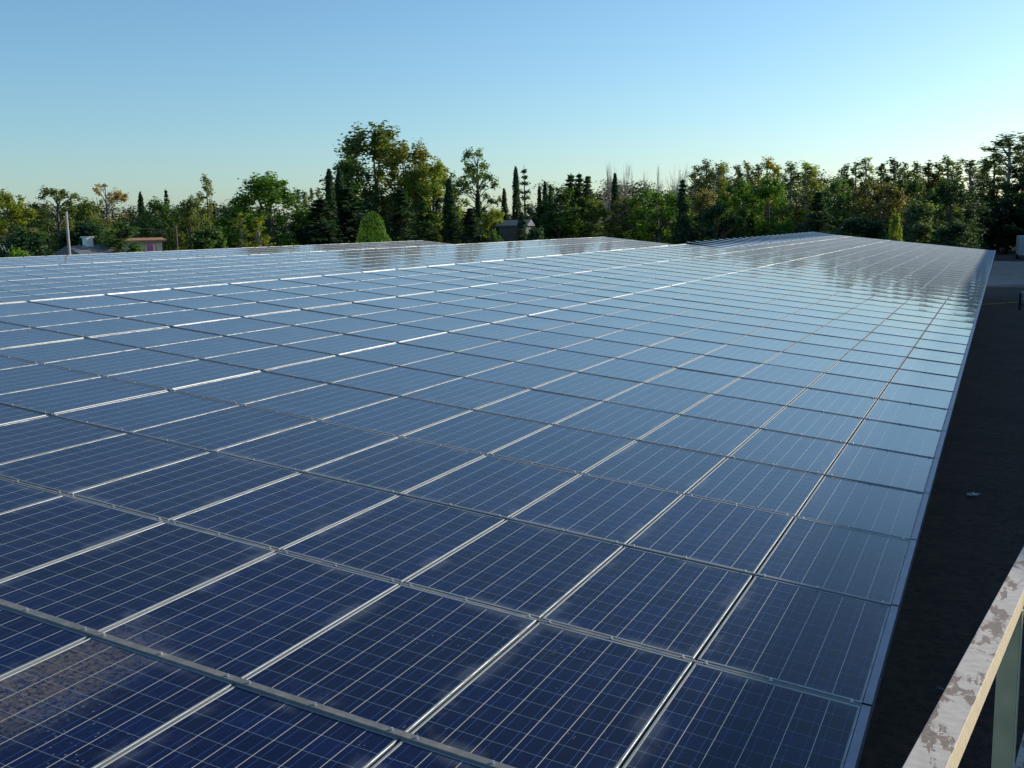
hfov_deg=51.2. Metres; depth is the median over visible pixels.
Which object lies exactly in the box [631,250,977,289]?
mounting rail
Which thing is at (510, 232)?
door
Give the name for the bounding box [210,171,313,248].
broadleaf tree
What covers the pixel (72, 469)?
solar panel
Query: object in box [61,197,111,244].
ash tree
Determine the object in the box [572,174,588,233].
fir tree
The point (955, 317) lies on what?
solar panel
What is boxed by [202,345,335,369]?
solar panel
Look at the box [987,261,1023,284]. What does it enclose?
track
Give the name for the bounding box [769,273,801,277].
solar panel
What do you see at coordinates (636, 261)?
solar panel
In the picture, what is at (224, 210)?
oak tree
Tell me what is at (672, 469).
solar panel
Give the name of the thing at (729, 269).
solar panel
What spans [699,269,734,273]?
solar panel
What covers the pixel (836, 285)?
solar panel
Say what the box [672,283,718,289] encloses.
solar panel
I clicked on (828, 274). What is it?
solar panel
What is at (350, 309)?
solar panel
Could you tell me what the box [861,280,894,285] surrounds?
solar panel
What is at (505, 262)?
solar panel
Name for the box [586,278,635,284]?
solar panel
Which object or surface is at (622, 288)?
solar panel
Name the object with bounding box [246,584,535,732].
solar panel
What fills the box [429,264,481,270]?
solar panel
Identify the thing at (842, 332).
solar panel
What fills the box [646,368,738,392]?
solar panel
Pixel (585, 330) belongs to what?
solar panel
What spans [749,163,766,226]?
golden poplar
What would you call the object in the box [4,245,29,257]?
garden hedge
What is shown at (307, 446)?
solar panel
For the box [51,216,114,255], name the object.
laurel shrub
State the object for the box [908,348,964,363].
solar panel
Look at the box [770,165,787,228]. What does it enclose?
golden poplar
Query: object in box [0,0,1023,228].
sky
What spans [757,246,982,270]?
mounting rail
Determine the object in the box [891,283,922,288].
solar panel
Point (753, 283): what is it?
solar panel
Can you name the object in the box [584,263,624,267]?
solar panel
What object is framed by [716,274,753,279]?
solar panel
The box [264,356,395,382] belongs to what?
solar panel
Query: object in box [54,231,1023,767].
ground
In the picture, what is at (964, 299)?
solar panel
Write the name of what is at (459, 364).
solar panel
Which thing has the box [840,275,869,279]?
solar panel
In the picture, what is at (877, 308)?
solar panel
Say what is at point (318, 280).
solar panel
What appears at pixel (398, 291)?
solar panel
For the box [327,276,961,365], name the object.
mounting rail
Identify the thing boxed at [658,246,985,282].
mounting rail
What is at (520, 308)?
solar panel
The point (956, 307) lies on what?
solar panel
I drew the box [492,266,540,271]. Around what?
solar panel
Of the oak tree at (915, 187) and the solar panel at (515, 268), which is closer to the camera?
the solar panel at (515, 268)
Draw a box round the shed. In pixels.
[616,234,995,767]
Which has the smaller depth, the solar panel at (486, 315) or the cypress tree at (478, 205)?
the solar panel at (486, 315)
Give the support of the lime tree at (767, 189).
on the ground
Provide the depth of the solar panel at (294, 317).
18.35 m
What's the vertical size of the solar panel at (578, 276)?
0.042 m
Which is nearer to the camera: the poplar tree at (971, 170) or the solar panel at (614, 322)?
the solar panel at (614, 322)
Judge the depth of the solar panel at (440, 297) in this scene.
22.90 m
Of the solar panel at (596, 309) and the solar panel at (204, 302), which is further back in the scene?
the solar panel at (596, 309)
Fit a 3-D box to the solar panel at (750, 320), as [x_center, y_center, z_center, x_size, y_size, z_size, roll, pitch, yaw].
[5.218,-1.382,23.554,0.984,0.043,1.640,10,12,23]
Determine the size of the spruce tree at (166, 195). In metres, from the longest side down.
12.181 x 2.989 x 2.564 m
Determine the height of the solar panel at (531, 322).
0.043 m
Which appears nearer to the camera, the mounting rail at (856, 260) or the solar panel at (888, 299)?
the solar panel at (888, 299)
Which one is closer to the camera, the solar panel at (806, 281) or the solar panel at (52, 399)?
the solar panel at (52, 399)
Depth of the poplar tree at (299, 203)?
205.10 m
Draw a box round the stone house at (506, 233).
[495,219,534,241]
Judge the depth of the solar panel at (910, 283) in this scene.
39.47 m
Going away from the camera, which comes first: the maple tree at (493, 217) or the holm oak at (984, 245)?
the maple tree at (493, 217)
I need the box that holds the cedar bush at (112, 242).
[96,219,150,252]
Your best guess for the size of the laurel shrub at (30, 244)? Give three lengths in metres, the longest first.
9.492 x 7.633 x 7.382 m
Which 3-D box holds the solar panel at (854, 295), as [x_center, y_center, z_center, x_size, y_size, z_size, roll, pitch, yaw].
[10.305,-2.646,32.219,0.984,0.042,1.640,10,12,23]
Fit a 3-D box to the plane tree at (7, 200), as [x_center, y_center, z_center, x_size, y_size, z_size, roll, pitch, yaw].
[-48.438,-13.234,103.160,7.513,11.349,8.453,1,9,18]
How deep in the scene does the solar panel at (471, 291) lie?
24.42 m
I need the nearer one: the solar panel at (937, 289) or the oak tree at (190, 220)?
the solar panel at (937, 289)
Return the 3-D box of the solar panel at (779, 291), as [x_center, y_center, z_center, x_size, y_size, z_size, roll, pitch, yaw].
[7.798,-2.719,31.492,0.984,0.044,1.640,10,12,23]
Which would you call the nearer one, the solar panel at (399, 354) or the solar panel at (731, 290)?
the solar panel at (399, 354)
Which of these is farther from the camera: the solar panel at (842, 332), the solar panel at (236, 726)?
the solar panel at (842, 332)
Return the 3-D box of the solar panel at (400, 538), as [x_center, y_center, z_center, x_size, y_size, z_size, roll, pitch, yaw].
[-0.843,1.144,8.054,0.984,0.044,1.640,10,12,23]
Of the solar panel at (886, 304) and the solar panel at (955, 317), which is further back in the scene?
the solar panel at (886, 304)
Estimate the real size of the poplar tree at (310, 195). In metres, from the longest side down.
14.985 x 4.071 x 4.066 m
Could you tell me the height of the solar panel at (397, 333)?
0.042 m
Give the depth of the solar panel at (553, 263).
34.28 m
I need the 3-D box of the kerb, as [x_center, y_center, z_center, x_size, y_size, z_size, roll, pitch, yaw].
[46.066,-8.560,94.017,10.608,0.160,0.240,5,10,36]
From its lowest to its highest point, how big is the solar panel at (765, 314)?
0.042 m
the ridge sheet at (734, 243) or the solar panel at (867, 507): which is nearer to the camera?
the solar panel at (867, 507)
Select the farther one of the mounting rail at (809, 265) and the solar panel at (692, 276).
the mounting rail at (809, 265)
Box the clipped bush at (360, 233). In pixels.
[355,211,391,242]
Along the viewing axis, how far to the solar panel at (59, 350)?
13.80 m
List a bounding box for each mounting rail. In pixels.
[0,321,923,493]
[0,355,909,540]
[0,402,890,607]
[0,476,861,705]
[0,599,515,767]
[27,301,933,458]
[105,294,941,430]
[174,288,947,409]
[232,284,953,391]
[279,279,956,376]
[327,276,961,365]
[363,272,963,353]
[397,269,967,344]
[427,266,969,336]
[457,264,971,329]
[485,262,969,322]
[508,260,974,317]
[529,258,976,312]
[546,256,975,307]
[569,255,978,303]
[580,253,977,299]
[599,252,981,296]
[615,251,977,292]
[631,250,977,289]
[635,248,976,286]
[647,247,981,284]
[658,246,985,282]
[668,245,979,279]
[684,245,980,277]
[692,244,980,275]
[736,247,979,273]
[742,246,986,272]
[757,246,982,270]
[761,245,988,269]
[764,244,983,267]
[779,243,990,265]
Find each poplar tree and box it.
[125,209,134,227]
[292,189,304,237]
[301,191,309,222]
[305,188,317,230]
[314,187,323,217]
[837,163,856,225]
[841,162,869,222]
[852,157,877,218]
[862,161,891,221]
[876,157,904,222]
[891,162,911,202]
[903,160,943,218]
[905,161,926,203]
[926,162,954,217]
[931,154,967,226]
[953,163,968,232]
[956,159,997,235]
[966,157,998,230]
[977,152,1010,249]
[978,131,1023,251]
[989,135,1023,210]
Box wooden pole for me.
[175,225,177,249]
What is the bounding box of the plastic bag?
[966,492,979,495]
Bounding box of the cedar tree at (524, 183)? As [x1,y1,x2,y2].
[519,169,537,218]
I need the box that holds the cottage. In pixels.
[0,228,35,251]
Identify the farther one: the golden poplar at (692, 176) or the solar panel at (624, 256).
the golden poplar at (692, 176)
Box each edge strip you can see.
[0,237,590,267]
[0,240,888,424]
[0,244,680,303]
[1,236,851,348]
[7,240,420,257]
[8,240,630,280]
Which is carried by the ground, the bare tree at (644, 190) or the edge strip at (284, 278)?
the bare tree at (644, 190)
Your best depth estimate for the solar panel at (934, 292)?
36.04 m
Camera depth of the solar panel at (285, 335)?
16.43 m
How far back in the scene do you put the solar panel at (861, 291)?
33.80 m
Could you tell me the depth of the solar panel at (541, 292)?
25.54 m
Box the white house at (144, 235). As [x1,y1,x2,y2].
[121,231,166,237]
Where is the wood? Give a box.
[0,196,809,246]
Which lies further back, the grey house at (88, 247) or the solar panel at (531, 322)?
the grey house at (88, 247)
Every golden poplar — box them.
[686,165,702,216]
[696,158,715,217]
[705,162,730,214]
[715,162,731,238]
[730,165,751,235]
[742,160,764,214]
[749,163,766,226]
[753,156,781,223]
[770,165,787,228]
[778,161,804,232]
[790,160,821,233]
[801,166,829,222]
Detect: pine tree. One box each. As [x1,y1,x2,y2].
[26,185,95,252]
[536,185,589,239]
[574,193,621,237]
[799,192,836,234]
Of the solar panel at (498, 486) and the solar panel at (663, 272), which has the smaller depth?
the solar panel at (498, 486)
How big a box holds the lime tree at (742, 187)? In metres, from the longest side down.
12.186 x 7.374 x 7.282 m
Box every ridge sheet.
[689,242,732,247]
[696,241,738,246]
[704,240,743,245]
[714,240,749,245]
[719,239,758,244]
[726,238,763,243]
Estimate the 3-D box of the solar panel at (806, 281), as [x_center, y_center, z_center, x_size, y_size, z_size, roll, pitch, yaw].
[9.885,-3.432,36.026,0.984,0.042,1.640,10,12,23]
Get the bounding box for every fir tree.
[555,173,592,236]
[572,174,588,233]
[575,176,603,234]
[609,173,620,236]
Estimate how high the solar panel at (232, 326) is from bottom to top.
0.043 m
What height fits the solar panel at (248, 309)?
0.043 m
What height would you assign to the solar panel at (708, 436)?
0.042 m
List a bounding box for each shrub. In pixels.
[0,224,55,257]
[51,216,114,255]
[289,221,323,245]
[489,229,503,242]
[525,224,547,240]
[683,202,753,244]
[830,212,890,239]
[926,218,982,248]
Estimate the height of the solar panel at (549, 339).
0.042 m
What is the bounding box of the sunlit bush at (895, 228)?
[886,210,902,240]
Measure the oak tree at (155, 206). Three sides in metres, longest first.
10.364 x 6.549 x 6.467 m
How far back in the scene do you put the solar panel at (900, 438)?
12.88 m
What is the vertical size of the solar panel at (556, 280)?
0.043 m
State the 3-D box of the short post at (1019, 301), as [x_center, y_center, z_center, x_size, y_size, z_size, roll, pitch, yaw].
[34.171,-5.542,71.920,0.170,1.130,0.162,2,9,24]
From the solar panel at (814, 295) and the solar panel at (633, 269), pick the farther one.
the solar panel at (633, 269)
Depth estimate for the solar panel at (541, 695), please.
5.67 m
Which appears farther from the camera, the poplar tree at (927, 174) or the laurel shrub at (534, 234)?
the poplar tree at (927, 174)
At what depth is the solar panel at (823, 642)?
6.76 m
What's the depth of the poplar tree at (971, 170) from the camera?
178.33 m
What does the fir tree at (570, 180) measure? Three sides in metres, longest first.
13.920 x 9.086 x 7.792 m
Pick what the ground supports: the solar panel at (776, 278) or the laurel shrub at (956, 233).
the laurel shrub at (956, 233)
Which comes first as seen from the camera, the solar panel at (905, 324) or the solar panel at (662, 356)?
the solar panel at (662, 356)
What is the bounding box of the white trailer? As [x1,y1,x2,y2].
[1015,235,1023,258]
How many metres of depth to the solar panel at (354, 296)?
21.78 m
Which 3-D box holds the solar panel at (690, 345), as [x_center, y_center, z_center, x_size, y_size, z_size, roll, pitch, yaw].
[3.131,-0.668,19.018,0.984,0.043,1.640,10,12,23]
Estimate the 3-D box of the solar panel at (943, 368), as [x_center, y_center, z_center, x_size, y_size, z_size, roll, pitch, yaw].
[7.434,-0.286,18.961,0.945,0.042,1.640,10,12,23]
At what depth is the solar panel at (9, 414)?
10.50 m
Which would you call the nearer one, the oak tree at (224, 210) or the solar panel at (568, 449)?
the solar panel at (568, 449)
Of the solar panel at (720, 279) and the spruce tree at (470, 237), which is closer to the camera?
the solar panel at (720, 279)
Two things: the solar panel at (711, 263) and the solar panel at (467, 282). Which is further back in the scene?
the solar panel at (711, 263)
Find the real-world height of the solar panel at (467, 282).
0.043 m
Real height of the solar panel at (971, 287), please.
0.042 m
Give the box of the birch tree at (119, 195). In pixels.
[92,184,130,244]
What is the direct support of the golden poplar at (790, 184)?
on the ground
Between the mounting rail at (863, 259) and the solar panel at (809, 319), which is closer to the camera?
the solar panel at (809, 319)
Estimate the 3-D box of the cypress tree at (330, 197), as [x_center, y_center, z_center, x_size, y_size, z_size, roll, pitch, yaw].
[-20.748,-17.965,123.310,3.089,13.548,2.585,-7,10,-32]
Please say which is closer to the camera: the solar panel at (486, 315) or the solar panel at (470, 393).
the solar panel at (470, 393)
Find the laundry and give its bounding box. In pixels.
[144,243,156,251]
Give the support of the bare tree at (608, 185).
on the ground
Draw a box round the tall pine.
[452,146,502,242]
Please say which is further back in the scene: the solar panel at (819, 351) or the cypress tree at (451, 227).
the cypress tree at (451, 227)
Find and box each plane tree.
[0,189,55,253]
[310,120,431,240]
[314,156,392,242]
[362,138,448,241]
[396,155,468,243]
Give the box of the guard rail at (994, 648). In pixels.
[902,547,1023,767]
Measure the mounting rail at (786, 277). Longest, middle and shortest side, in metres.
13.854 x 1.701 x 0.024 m
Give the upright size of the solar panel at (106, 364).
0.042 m
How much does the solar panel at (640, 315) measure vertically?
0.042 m
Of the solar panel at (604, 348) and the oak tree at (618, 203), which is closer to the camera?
the solar panel at (604, 348)
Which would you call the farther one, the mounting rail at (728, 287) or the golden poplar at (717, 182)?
the golden poplar at (717, 182)
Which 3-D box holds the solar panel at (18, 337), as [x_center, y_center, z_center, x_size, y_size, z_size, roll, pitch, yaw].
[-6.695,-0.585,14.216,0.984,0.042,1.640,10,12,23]
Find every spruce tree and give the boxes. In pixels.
[164,188,171,250]
[292,199,349,244]
[333,188,382,243]
[374,188,418,241]
[408,202,448,242]
[456,208,489,243]
[513,211,527,240]
[667,178,697,244]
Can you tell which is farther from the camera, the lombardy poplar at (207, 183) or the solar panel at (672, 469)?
the lombardy poplar at (207, 183)
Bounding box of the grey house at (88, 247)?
[52,236,123,255]
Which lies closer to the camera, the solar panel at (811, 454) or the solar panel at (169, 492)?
the solar panel at (169, 492)
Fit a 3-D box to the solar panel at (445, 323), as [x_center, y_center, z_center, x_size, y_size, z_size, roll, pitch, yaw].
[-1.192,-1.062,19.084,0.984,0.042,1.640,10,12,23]
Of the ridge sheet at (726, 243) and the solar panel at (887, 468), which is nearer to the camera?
the solar panel at (887, 468)
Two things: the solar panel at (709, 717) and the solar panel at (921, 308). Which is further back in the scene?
the solar panel at (921, 308)
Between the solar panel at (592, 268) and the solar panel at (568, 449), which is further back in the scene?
the solar panel at (592, 268)
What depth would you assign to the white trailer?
156.75 m
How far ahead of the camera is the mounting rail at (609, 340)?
18.63 m
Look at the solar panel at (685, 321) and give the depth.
22.45 m
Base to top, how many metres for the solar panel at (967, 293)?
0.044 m
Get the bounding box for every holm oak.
[184,224,227,249]
[957,210,990,249]
[975,196,1023,253]
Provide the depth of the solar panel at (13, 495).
8.19 m
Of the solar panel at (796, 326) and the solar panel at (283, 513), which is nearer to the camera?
the solar panel at (283, 513)
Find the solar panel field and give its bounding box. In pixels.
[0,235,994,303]
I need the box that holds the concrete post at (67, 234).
[64,212,70,254]
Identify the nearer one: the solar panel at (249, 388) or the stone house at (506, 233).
the solar panel at (249, 388)
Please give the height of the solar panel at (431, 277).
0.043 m
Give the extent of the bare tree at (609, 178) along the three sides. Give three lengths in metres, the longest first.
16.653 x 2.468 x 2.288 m
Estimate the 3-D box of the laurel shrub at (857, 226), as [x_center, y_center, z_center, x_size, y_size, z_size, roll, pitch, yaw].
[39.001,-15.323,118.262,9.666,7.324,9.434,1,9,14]
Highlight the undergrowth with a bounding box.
[1,206,1016,250]
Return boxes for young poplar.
[223,212,252,248]
[248,215,275,246]
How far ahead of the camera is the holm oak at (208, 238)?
103.98 m
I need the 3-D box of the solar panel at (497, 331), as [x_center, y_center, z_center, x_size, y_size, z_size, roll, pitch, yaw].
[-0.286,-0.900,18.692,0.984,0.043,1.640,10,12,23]
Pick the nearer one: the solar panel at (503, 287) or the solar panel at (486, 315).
the solar panel at (486, 315)
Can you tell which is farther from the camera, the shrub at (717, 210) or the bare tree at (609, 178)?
the bare tree at (609, 178)
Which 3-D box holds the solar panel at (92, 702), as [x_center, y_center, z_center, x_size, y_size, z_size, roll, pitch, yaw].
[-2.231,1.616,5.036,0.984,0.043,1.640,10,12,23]
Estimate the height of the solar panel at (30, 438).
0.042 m
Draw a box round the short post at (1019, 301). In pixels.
[1018,293,1020,309]
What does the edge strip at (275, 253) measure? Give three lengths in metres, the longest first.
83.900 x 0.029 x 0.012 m
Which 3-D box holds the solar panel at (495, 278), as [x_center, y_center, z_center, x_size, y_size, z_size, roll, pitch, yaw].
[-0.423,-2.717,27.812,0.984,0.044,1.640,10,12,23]
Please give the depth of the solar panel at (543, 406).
12.94 m
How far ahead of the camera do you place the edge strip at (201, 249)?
75.77 m
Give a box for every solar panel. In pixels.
[0,302,71,316]
[0,309,119,326]
[0,322,30,330]
[0,328,83,348]
[0,338,138,363]
[0,356,37,369]
[0,364,100,393]
[0,376,165,414]
[0,404,47,425]
[0,415,123,463]
[0,433,208,493]
[0,479,61,513]
[0,495,162,581]
[0,522,274,631]
[0,606,88,678]
[0,637,233,767]
[31,295,145,308]
[37,318,169,337]
[42,348,197,375]
[54,391,236,431]
[69,452,298,520]
[78,302,189,316]
[90,327,220,347]
[99,685,398,767]
[103,552,398,678]
[106,359,260,390]
[109,289,210,300]
[125,309,238,325]
[132,405,314,450]
[146,336,275,357]
[151,295,252,308]
[170,473,397,549]
[172,371,326,403]
[175,317,289,334]
[176,284,265,294]
[199,302,299,316]
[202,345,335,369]
[215,421,395,470]
[218,290,306,301]
[228,325,341,344]
[234,280,312,289]
[242,383,396,419]
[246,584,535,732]
[247,310,346,324]
[260,296,351,308]
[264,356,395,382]
[272,285,353,295]
[281,276,356,284]
[281,495,504,582]
[283,334,395,354]
[295,317,394,332]
[305,437,484,492]
[306,303,394,315]
[313,291,393,301]
[320,396,470,436]
[321,281,392,289]
[325,272,391,280]
[331,366,460,394]
[342,343,452,365]
[347,324,446,341]
[352,309,439,323]
[356,297,435,308]
[358,286,431,296]
[362,277,429,285]
[365,269,427,276]
[371,740,487,767]
[399,292,473,302]
[399,332,499,351]
[400,267,456,273]
[400,282,466,290]
[400,352,511,376]
[400,377,528,408]
[401,274,461,281]
[401,303,478,315]
[401,316,486,331]
[401,410,550,453]
[403,455,579,517]
[404,520,622,618]
[411,622,691,767]
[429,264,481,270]
[433,271,487,277]
[435,278,495,286]
[437,287,504,296]
[441,297,513,308]
[445,309,526,322]
[451,323,537,339]
[457,341,555,360]
[460,262,508,267]
[462,268,514,274]
[465,362,575,387]
[468,275,522,282]
[474,283,532,291]
[476,389,601,423]
[479,292,545,302]
[486,303,557,314]
[487,260,531,264]
[489,425,634,472]
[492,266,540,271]
[495,316,573,329]
[497,272,549,278]
[504,280,557,287]
[506,331,591,348]
[509,258,551,262]
[510,474,681,543]
[511,288,570,296]
[512,264,557,268]
[516,349,613,370]
[519,298,586,308]
[523,270,571,275]
[528,276,582,283]
[529,309,602,321]
[531,256,570,260]
[533,372,640,400]
[536,261,578,266]
[538,284,594,292]
[541,547,751,659]
[543,323,621,337]
[544,267,590,272]
[548,255,585,258]
[549,293,610,302]
[554,274,603,279]
[555,401,677,438]
[556,260,596,264]
[559,339,645,357]
[563,303,626,314]
[565,281,614,287]
[567,253,601,257]
[567,265,609,270]
[573,258,610,262]
[575,271,621,276]
[575,289,631,297]
[578,315,648,328]
[578,358,674,381]
[583,441,725,493]
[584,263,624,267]
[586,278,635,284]
[591,298,650,308]
[592,256,627,260]
[595,268,635,273]
[596,329,672,345]
[598,285,650,292]
[602,261,640,265]
[605,383,711,413]
[607,275,653,280]
[607,309,670,320]
[609,255,641,258]
[613,266,653,271]
[615,294,670,302]
[617,347,702,366]
[619,259,652,263]
[620,281,669,288]
[622,663,860,767]
[624,272,669,277]
[626,322,695,335]
[628,495,792,572]
[631,264,668,268]
[631,304,690,313]
[635,258,667,261]
[636,290,687,297]
[638,415,758,455]
[640,279,684,284]
[644,270,682,274]
[646,262,682,266]
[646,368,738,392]
[650,337,725,353]
[652,315,715,327]
[655,299,709,308]
[656,268,695,272]
[656,286,703,293]
[657,276,698,281]
[659,261,693,264]
[671,273,712,278]
[672,266,708,270]
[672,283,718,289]
[674,294,724,302]
[674,309,734,320]
[677,328,745,343]
[679,355,760,376]
[681,394,784,427]
[685,264,720,267]
[686,457,822,516]
[688,271,725,276]
[689,280,732,285]
[692,290,740,298]
[694,304,748,313]
[696,262,728,265]
[697,576,889,706]
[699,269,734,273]
[699,321,763,334]
[703,277,744,282]
[705,344,780,362]
[708,287,751,293]
[711,267,746,271]
[713,299,763,307]
[714,378,805,404]
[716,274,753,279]
[719,314,777,326]
[721,283,764,290]
[722,265,755,269]
[728,295,776,302]
[728,335,796,351]
[730,429,845,477]
[731,272,764,277]
[736,280,774,286]
[738,309,791,319]
[740,270,772,274]
[742,364,822,386]
[743,291,786,298]
[748,278,784,283]
[748,327,810,341]
[750,268,781,272]
[752,304,803,313]
[755,287,798,294]
[757,275,794,280]
[757,517,909,604]
[762,406,862,445]
[765,352,837,371]
[766,320,823,332]
[767,299,812,307]
[768,284,806,290]
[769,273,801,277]
[777,271,808,275]
[778,281,814,287]
[779,295,823,302]
[781,314,834,325]
[783,342,850,359]
[785,269,815,273]
[788,388,876,420]
[789,279,823,284]
[790,291,832,298]
[794,309,843,318]
[796,276,830,281]
[797,476,923,539]
[800,334,860,348]
[801,288,839,294]
[805,274,836,278]
[806,304,852,312]
[809,373,887,397]
[810,285,847,291]
[812,272,841,276]
[814,326,870,339]
[816,299,859,307]
[818,282,853,287]
[825,319,878,331]
[826,279,858,284]
[826,295,866,303]
[826,360,897,381]
[826,444,933,492]
[834,277,865,281]
[835,292,873,298]
[837,314,885,324]
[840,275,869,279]
[840,350,905,367]
[842,289,879,294]
[846,308,892,318]
[848,419,941,457]
[850,286,884,291]
[853,340,912,356]
[855,304,897,312]
[857,283,889,288]
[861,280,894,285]
[862,300,902,307]
[863,332,918,346]
[865,399,947,430]
[868,278,897,282]
[870,296,907,303]
[872,325,923,337]
[875,292,912,298]
[879,383,953,409]
[880,319,928,330]
[882,289,915,295]
[886,286,919,291]
[888,313,932,323]
[890,369,957,390]
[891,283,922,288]
[894,308,936,317]
[896,281,926,285]
[900,304,939,312]
[900,358,960,376]
[905,300,942,307]
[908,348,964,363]
[909,296,945,303]
[914,293,948,299]
[915,339,966,353]
[918,290,950,295]
[921,331,969,343]
[922,287,952,292]
[925,284,954,289]
[926,324,971,335]
[928,282,956,286]
[931,318,973,328]
[935,313,974,322]
[938,308,976,317]
[942,304,977,311]
[945,300,978,307]
[947,297,980,303]
[950,293,980,299]
[952,290,982,295]
[954,287,982,292]
[956,285,983,289]
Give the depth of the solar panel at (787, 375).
16.70 m
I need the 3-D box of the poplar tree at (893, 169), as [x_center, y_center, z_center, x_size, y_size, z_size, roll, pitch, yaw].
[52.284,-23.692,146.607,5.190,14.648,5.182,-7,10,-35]
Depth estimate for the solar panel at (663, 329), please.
20.93 m
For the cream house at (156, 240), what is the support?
on the ground
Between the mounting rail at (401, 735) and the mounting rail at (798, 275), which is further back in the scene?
the mounting rail at (798, 275)
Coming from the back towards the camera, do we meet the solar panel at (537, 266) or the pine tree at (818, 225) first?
the pine tree at (818, 225)
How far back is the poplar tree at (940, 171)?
142.36 m
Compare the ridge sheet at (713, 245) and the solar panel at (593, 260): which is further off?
the ridge sheet at (713, 245)
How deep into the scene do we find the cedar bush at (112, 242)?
89.69 m
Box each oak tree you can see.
[129,196,188,250]
[165,193,212,250]
[214,204,252,246]
[518,203,560,238]
[601,193,646,240]
[809,175,862,234]
[885,176,948,241]
[918,176,991,245]
[998,168,1023,228]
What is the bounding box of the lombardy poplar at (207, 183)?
[195,174,216,228]
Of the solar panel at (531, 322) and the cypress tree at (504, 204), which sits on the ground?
the cypress tree at (504, 204)
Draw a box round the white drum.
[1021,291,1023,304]
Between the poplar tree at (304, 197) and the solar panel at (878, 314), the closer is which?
the solar panel at (878, 314)
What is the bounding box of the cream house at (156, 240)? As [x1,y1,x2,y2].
[122,237,165,252]
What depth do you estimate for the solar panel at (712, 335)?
20.53 m
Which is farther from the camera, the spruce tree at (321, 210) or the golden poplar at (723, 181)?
the golden poplar at (723, 181)
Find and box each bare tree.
[602,167,612,230]
[606,168,616,217]
[618,162,632,231]
[643,168,649,221]
[654,164,663,221]
[665,162,687,220]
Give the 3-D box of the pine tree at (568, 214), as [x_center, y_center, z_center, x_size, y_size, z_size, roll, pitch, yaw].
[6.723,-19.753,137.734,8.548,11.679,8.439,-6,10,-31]
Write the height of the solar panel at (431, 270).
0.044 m
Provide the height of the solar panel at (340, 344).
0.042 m
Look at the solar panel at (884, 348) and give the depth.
20.86 m
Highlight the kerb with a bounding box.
[986,285,1023,287]
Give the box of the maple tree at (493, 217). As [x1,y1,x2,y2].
[475,206,507,242]
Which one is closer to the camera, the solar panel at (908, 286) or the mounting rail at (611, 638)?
the mounting rail at (611, 638)
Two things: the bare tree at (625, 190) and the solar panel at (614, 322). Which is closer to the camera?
the solar panel at (614, 322)
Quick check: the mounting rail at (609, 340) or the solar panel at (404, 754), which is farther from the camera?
the mounting rail at (609, 340)
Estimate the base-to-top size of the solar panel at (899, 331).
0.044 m
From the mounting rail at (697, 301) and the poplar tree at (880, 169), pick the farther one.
the poplar tree at (880, 169)
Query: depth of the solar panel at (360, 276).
25.60 m
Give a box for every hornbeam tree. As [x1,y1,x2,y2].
[688,188,724,242]
[848,176,911,233]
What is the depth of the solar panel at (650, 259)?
40.01 m
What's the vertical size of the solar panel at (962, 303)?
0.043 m
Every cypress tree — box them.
[136,191,145,225]
[324,169,342,243]
[334,167,348,240]
[438,179,460,243]
[474,188,483,242]
[500,188,510,219]
[510,166,521,219]
[535,186,541,225]
[542,181,547,215]
[548,184,553,219]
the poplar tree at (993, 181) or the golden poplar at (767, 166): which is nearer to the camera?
the golden poplar at (767, 166)
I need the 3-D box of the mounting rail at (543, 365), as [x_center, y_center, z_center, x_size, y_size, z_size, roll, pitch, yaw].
[-0.894,-0.490,16.233,13.854,1.707,0.024,2,9,24]
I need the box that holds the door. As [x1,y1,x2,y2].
[507,229,517,241]
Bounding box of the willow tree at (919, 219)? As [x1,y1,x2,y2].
[885,197,946,243]
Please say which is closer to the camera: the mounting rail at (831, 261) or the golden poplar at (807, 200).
the mounting rail at (831, 261)
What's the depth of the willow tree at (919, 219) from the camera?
114.63 m
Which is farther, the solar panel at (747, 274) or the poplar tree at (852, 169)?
the poplar tree at (852, 169)
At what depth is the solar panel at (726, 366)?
17.10 m
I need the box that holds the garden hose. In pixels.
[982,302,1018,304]
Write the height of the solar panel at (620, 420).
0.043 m
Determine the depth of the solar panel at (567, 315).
21.72 m
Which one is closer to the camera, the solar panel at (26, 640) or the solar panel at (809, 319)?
the solar panel at (26, 640)
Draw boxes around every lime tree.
[616,185,697,243]
[712,176,764,240]
[739,174,796,238]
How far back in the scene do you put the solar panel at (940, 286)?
39.04 m
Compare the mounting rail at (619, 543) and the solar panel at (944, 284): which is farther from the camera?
the solar panel at (944, 284)
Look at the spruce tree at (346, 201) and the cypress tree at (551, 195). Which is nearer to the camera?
the spruce tree at (346, 201)

